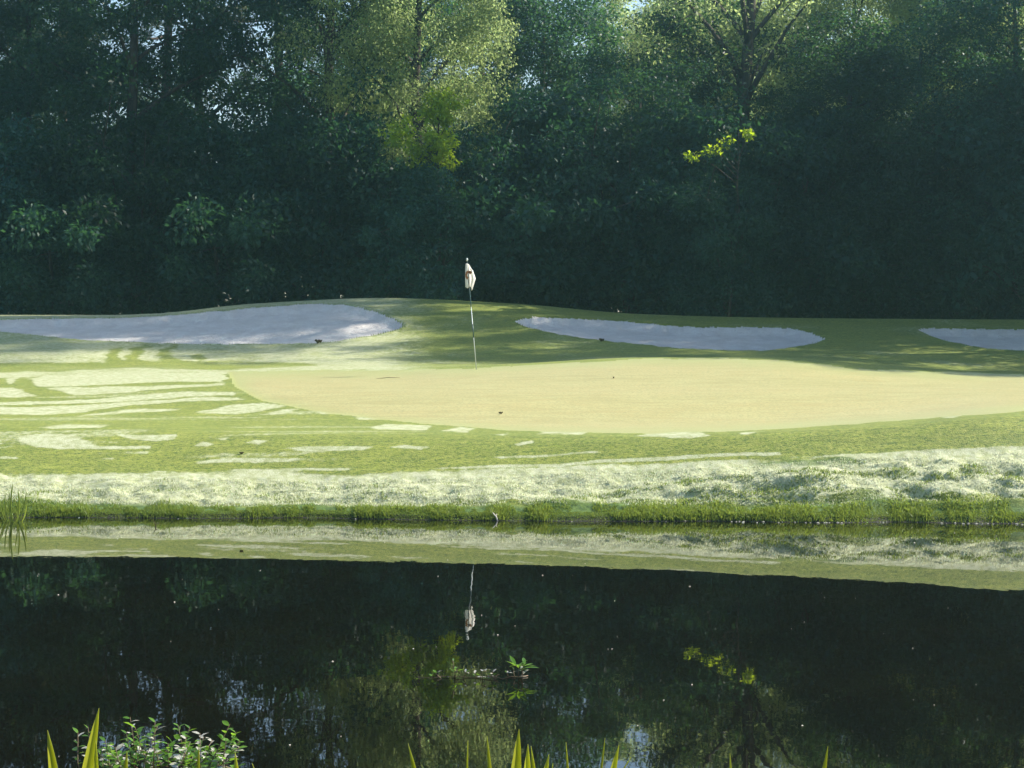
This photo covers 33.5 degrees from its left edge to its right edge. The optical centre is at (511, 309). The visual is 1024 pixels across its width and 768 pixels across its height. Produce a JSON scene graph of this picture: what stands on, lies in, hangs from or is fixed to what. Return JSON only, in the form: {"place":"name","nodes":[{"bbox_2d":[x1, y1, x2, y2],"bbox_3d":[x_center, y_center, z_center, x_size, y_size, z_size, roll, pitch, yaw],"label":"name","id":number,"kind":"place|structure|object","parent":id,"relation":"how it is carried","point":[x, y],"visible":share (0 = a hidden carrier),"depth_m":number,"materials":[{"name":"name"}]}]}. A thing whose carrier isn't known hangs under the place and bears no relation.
{"place":"outdoors","nodes":[
{"label":"outdoors","id":0,"kind":"place"},
{"bbox_2d":[0,0,908,311],"label":"sky","id":1,"kind":"structure","parent":0,"point":[112,1],"materials":[{"name":"white"}]},
{"bbox_2d":[0,518,1023,767],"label":"water","id":2,"kind":"structure","parent":0,"point":[320,642],"depth_m":14.00,"materials":[{"name":"black liquid"}]},
{"bbox_2d":[0,485,26,521],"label":"reed clump","id":3,"kind":"object","parent":2,"relation":"in","point":[10,509],"visible":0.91,"depth_m":21.89,"materials":[{"name":"green plant"}]},
{"bbox_2d":[416,656,537,678],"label":"water weed","id":4,"kind":"object","parent":2,"relation":"on","point":[524,660],"visible":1,"depth_m":12.60,"materials":[{"name":"green plant"}]},
{"bbox_2d":[0,298,1023,523],"bbox_3d":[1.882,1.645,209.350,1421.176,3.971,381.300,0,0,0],"label":"ground","id":5,"kind":"structure","parent":0,"point":[75,411],"depth_m":24.48,"materials":[{"name":"green plant"}]},
{"bbox_2d":[0,110,70,314],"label":"understory shrub","id":6,"kind":"object","parent":5,"relation":"on","point":[5,197],"visible":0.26,"depth_m":52.89,"materials":[{"name":"green plant"}]},
{"bbox_2d":[3,0,113,303],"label":"pine tree","id":7,"kind":"object","parent":5,"relation":"on","point":[62,48],"visible":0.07,"depth_m":67.95,"materials":[{"name":"green plant"}]},
{"bbox_2d":[0,0,121,229],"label":"oak tree","id":8,"kind":"object","parent":5,"relation":"on","point":[16,18],"visible":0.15,"depth_m":60.68,"materials":[{"name":"green plant"}]},
{"bbox_2d":[0,0,139,257],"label":"oak tree","id":9,"kind":"object","parent":5,"relation":"on","point":[49,27],"visible":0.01,"depth_m":81.07,"materials":[{"name":"green plant"}]},
{"bbox_2d":[0,0,157,268],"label":"oak tree","id":10,"kind":"object","parent":5,"relation":"on","point":[12,100],"visible":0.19,"depth_m":60.04,"materials":[{"name":"green plant"}]},
{"bbox_2d":[0,122,167,314],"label":"understory shrub","id":11,"kind":"object","parent":5,"relation":"on","point":[47,286],"visible":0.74,"depth_m":52.00,"materials":[{"name":"green plant"}]},
{"bbox_2d":[34,51,240,314],"bbox_3d":[-11.385,-3.142,54.388,7.945,9.545,7.714,0,0,-22],"label":"understory shrub","id":12,"kind":"object","parent":5,"relation":"on","point":[106,149],"visible":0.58,"depth_m":52.74,"materials":[{"name":"green plant"}]},
{"bbox_2d":[0,0,278,314],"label":"oak tree","id":13,"kind":"object","parent":5,"relation":"on","point":[131,24],"visible":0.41,"depth_m":56.55,"materials":[{"name":"green plant"}]},
{"bbox_2d":[87,66,219,295],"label":"oak tree","id":14,"kind":"object","parent":5,"relation":"on","point":[149,113],"visible":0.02,"depth_m":82.66,"materials":[{"name":"green plant"}]},
{"bbox_2d":[95,0,249,156],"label":"pine tree","id":15,"kind":"object","parent":5,"relation":"on","point":[152,26],"visible":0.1,"depth_m":70.75,"materials":[{"name":"green plant"}]},
{"bbox_2d":[55,0,329,292],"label":"oak tree","id":16,"kind":"object","parent":5,"relation":"on","point":[153,68],"visible":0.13,"depth_m":60.25,"materials":[{"name":"green plant"}]},
{"bbox_2d":[0,303,401,344],"bbox_3d":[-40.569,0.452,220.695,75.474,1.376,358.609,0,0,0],"label":"sand bunker","id":17,"kind":"object","parent":5,"relation":"in","point":[302,323],"visible":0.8,"depth_m":44.68},
{"bbox_2d":[118,111,337,314],"bbox_3d":[-9.144,-2.561,53.357,7.809,7.580,8.245,0,0,14],"label":"understory shrub","id":18,"kind":"object","parent":5,"relation":"on","point":[242,282],"visible":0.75,"depth_m":52.38,"materials":[{"name":"green plant"}]},
{"bbox_2d":[206,3,324,111],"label":"pine tree","id":19,"kind":"object","parent":5,"relation":"on","point":[247,66],"visible":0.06,"depth_m":68.94,"materials":[{"name":"green plant"}]},
{"bbox_2d":[200,58,410,303],"bbox_3d":[-6.435,-3.149,55.297,7.714,9.545,7.945,0,0,3],"label":"understory shrub","id":20,"kind":"object","parent":5,"relation":"on","point":[289,131],"visible":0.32,"depth_m":53.07,"materials":[{"name":"green plant"}]},
{"bbox_2d":[182,0,452,259],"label":"oak tree","id":21,"kind":"object","parent":5,"relation":"on","point":[278,101],"visible":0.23,"depth_m":57.40,"materials":[{"name":"green plant"}]},
{"bbox_2d":[225,0,497,284],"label":"oak tree","id":22,"kind":"object","parent":5,"relation":"on","point":[282,11],"visible":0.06,"depth_m":62.72,"materials":[{"name":"green plant"}]},
{"bbox_2d":[296,1,432,296],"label":"oak tree","id":23,"kind":"object","parent":5,"relation":"on","point":[319,67],"visible":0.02,"depth_m":83.33,"materials":[{"name":"green plant"}]},
{"bbox_2d":[334,3,440,128],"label":"pine tree","id":24,"kind":"object","parent":5,"relation":"on","point":[399,76],"visible":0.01,"depth_m":74.13,"materials":[{"name":"green plant"}]},
{"bbox_2d":[273,0,523,196],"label":"oak tree","id":25,"kind":"object","parent":5,"relation":"on","point":[459,33],"visible":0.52,"depth_m":55.04,"materials":[{"name":"green plant"}]},
{"bbox_2d":[263,109,551,301],"bbox_3d":[-3.524,-2.628,53.590,8.245,7.580,7.809,0,0,42],"label":"understory shrub","id":26,"kind":"object","parent":5,"relation":"on","point":[371,172],"visible":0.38,"depth_m":52.78,"materials":[{"name":"green plant"}]},
{"bbox_2d":[376,87,476,284],"bbox_3d":[-2.531,-3.231,50.572,3.017,6.796,1.824,0,0,0],"label":"young tree","id":27,"kind":"object","parent":5,"relation":"on","point":[443,117],"visible":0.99,"depth_m":50.43,"materials":[{"name":"green plant"}]},
{"bbox_2d":[354,162,545,300],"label":"understory shrub","id":28,"kind":"object","parent":5,"relation":"on","point":[434,208],"visible":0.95,"depth_m":49.77,"materials":[{"name":"green plant"}]},
{"bbox_2d":[424,9,518,217],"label":"pine tree","id":29,"kind":"object","parent":5,"relation":"on","point":[457,66],"visible":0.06,"depth_m":75.71,"materials":[{"name":"green plant"}]},
{"bbox_2d":[377,77,572,304],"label":"understory shrub","id":30,"kind":"object","parent":5,"relation":"on","point":[474,167],"visible":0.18,"depth_m":52.65,"materials":[{"name":"green plant"}]},
{"bbox_2d":[388,0,610,299],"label":"oak tree","id":31,"kind":"object","parent":5,"relation":"on","point":[510,76],"visible":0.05,"depth_m":69.21,"materials":[{"name":"green plant"}]},
{"bbox_2d":[1,302,1021,351],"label":"lip grass","id":32,"kind":"structure","parent":5,"relation":"on","point":[515,321],"depth_m":45.63,"materials":[{"name":"green plant"}]},
{"bbox_2d":[0,458,1023,523],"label":"bank grass","id":33,"kind":"structure","parent":5,"relation":"on","point":[540,512],"depth_m":22.24,"materials":[{"name":"green plant"}]},
{"bbox_2d":[428,0,647,295],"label":"oak tree","id":34,"kind":"object","parent":5,"relation":"on","point":[543,50],"visible":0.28,"depth_m":64.43,"materials":[{"name":"green plant"}]},
{"bbox_2d":[447,78,676,312],"bbox_3d":[0.739,-3.017,53.370,8.925,8.663,9.423,0,0,36],"label":"understory shrub","id":35,"kind":"object","parent":5,"relation":"on","point":[534,279],"visible":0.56,"depth_m":51.56,"materials":[{"name":"green plant"}]},
{"bbox_2d":[521,39,619,130],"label":"oak tree","id":36,"kind":"object","parent":5,"relation":"on","point":[536,75],"depth_m":86.72,"materials":[{"name":"green plant"}]},
{"bbox_2d":[535,0,696,307],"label":"oak tree","id":37,"kind":"object","parent":5,"relation":"on","point":[623,18],"visible":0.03,"depth_m":74.87,"materials":[{"name":"green plant"}]},
{"bbox_2d":[529,65,707,314],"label":"understory shrub","id":38,"kind":"object","parent":5,"relation":"on","point":[584,159],"visible":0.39,"depth_m":51.27,"materials":[{"name":"green plant"}]},
{"bbox_2d":[227,358,1023,433],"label":"putting green","id":39,"kind":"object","parent":5,"relation":"on","point":[653,395],"visible":1,"depth_m":29.23,"materials":[{"name":"green plant"}]},
{"bbox_2d":[465,258,476,369],"bbox_3d":[-0.807,0.088,33.504,0.232,2.230,0.119,0,0,0],"label":"flagstick","id":40,"kind":"object","parent":39,"relation":"on","point":[470,278],"visible":0.98,"depth_m":33.49,"materials":[{"name":"white fabric"}]},
{"bbox_2d":[615,3,648,110],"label":"oak tree","id":41,"kind":"object","parent":5,"relation":"on","point":[636,24],"depth_m":87.90,"materials":[{"name":"green plant"}]},
{"bbox_2d":[545,44,760,313],"bbox_3d":[3.954,-3.842,54.654,9.312,9.632,7.978,0,0,43],"label":"oak tree","id":42,"kind":"object","parent":5,"relation":"on","point":[670,89],"visible":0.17,"depth_m":54.11,"materials":[{"name":"green plant"}]},
{"bbox_2d":[516,316,824,350],"bbox_3d":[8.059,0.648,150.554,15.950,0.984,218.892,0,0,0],"label":"sand bunker","id":43,"kind":"object","parent":5,"relation":"in","point":[738,338],"visible":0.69,"depth_m":45.30},
{"bbox_2d":[598,0,788,142],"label":"oak tree","id":44,"kind":"object","parent":5,"relation":"on","point":[641,40],"visible":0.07,"depth_m":70.61,"materials":[{"name":"green plant"}]},
{"bbox_2d":[571,93,834,316],"bbox_3d":[6.181,-2.728,52.453,8.637,7.941,8.181,0,0,8],"label":"understory shrub","id":45,"kind":"object","parent":5,"relation":"on","point":[675,113],"visible":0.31,"depth_m":51.08,"materials":[{"name":"green plant"}]},
{"bbox_2d":[586,0,819,196],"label":"oak tree","id":46,"kind":"object","parent":5,"relation":"on","point":[666,24],"visible":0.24,"depth_m":58.17,"materials":[{"name":"green plant"}]},
{"bbox_2d":[646,137,785,317],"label":"understory shrub","id":47,"kind":"object","parent":5,"relation":"on","point":[685,204],"visible":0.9,"depth_m":48.59,"materials":[{"name":"green plant"}]},
{"bbox_2d":[683,127,756,316],"bbox_3d":[5.957,-2.414,48.769,2.074,5.673,1.337,0,0,0],"label":"young tree","id":48,"kind":"object","parent":5,"relation":"on","point":[750,133],"visible":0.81,"depth_m":48.61,"materials":[{"name":"green plant"}]},
{"bbox_2d":[621,0,840,167],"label":"hardwood tree","id":49,"kind":"object","parent":5,"relation":"on","point":[748,33],"visible":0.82,"depth_m":57.04,"materials":[{"name":"green plant"}]},
{"bbox_2d":[658,79,866,317],"bbox_3d":[6.921,-2.967,51.611,7.283,8.750,7.072,0,0,-37],"label":"understory shrub","id":50,"kind":"object","parent":5,"relation":"on","point":[763,146],"visible":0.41,"depth_m":50.15,"materials":[{"name":"green plant"}]},
{"bbox_2d":[681,0,880,314],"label":"oak tree","id":51,"kind":"object","parent":5,"relation":"on","point":[760,15],"visible":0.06,"depth_m":64.64,"materials":[{"name":"green plant"}]},
{"bbox_2d":[632,91,937,317],"bbox_3d":[8.751,-2.685,52.820,8.637,7.941,8.181,0,0,31],"label":"understory shrub","id":52,"kind":"object","parent":5,"relation":"on","point":[840,249],"visible":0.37,"depth_m":50.87,"materials":[{"name":"green plant"}]},
{"bbox_2d":[749,0,947,153],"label":"oak tree","id":53,"kind":"object","parent":5,"relation":"on","point":[823,7],"visible":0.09,"depth_m":61.53,"materials":[{"name":"green plant"}]},
{"bbox_2d":[742,6,987,314],"bbox_3d":[10.096,-4.173,53.121,6.948,10.157,7.800,0,0,-28],"label":"oak tree","id":54,"kind":"object","parent":5,"relation":"on","point":[882,95],"visible":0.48,"depth_m":51.73,"materials":[{"name":"green plant"}]},
{"bbox_2d":[815,0,1023,318],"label":"oak tree","id":55,"kind":"object","parent":5,"relation":"on","point":[952,30],"visible":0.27,"depth_m":52.44,"materials":[{"name":"green plant"}]},
{"bbox_2d":[816,0,1023,179],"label":"oak tree","id":56,"kind":"object","parent":5,"relation":"on","point":[896,5],"visible":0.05,"depth_m":58.23,"materials":[{"name":"green plant"}]},
{"bbox_2d":[888,0,1023,312],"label":"oak tree","id":57,"kind":"object","parent":5,"relation":"on","point":[976,65],"visible":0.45,"depth_m":51.36,"materials":[{"name":"green plant"}]},
{"bbox_2d":[890,0,1023,179],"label":"oak tree","id":58,"kind":"object","parent":5,"relation":"on","point":[1010,39],"visible":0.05,"depth_m":55.41,"materials":[{"name":"green plant"}]},
{"bbox_2d":[919,327,1023,350],"bbox_3d":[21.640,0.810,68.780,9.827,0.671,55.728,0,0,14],"label":"sand bunker","id":59,"kind":"object","parent":5,"relation":"on","point":[1008,339],"visible":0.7,"depth_m":45.90},
{"bbox_2d":[0,451,1023,506],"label":"dewy grass","id":60,"kind":"structure","parent":0,"point":[406,488],"depth_m":22.85,"materials":[{"name":"green plant"}]},
{"bbox_2d":[78,517,1022,524],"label":"froth","id":61,"kind":"object","parent":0,"point":[810,522],"visible":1,"depth_m":21.78,"materials":[{"name":"white liquid"}]},
{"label":"near bank","id":62,"kind":"structure","parent":0,"visible":0},
{"bbox_2d":[47,709,127,767],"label":"reed clump","id":63,"kind":"object","parent":62,"relation":"on","point":[90,758],"visible":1,"depth_m":5.09,"materials":[{"name":"green plant"}]},
{"bbox_2d":[72,716,246,767],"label":"marsh plant","id":64,"kind":"object","parent":62,"relation":"on","point":[117,758],"visible":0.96,"depth_m":9.91,"materials":[{"name":"green plant"}]},
{"bbox_2d":[197,748,253,767],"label":"reed clump","id":65,"kind":"object","parent":62,"relation":"on","point":[235,763],"visible":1,"depth_m":5.20,"materials":[{"name":"green plant"}]},
{"bbox_2d":[408,730,568,767],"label":"reed clump","id":66,"kind":"object","parent":62,"relation":"on","point":[516,761],"visible":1,"depth_m":5.00,"materials":[{"name":"green plant"}]},
{"bbox_2d":[600,740,630,767],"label":"reed clump","id":67,"kind":"object","parent":62,"relation":"on","point":[614,762],"visible":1,"depth_m":5.10,"materials":[{"name":"green plant"}]},
{"bbox_2d":[822,747,827,767],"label":"reed clump","id":68,"kind":"object","parent":62,"relation":"on","point":[825,763],"visible":1,"depth_m":5.00,"materials":[{"name":"green plant"}]}
]}

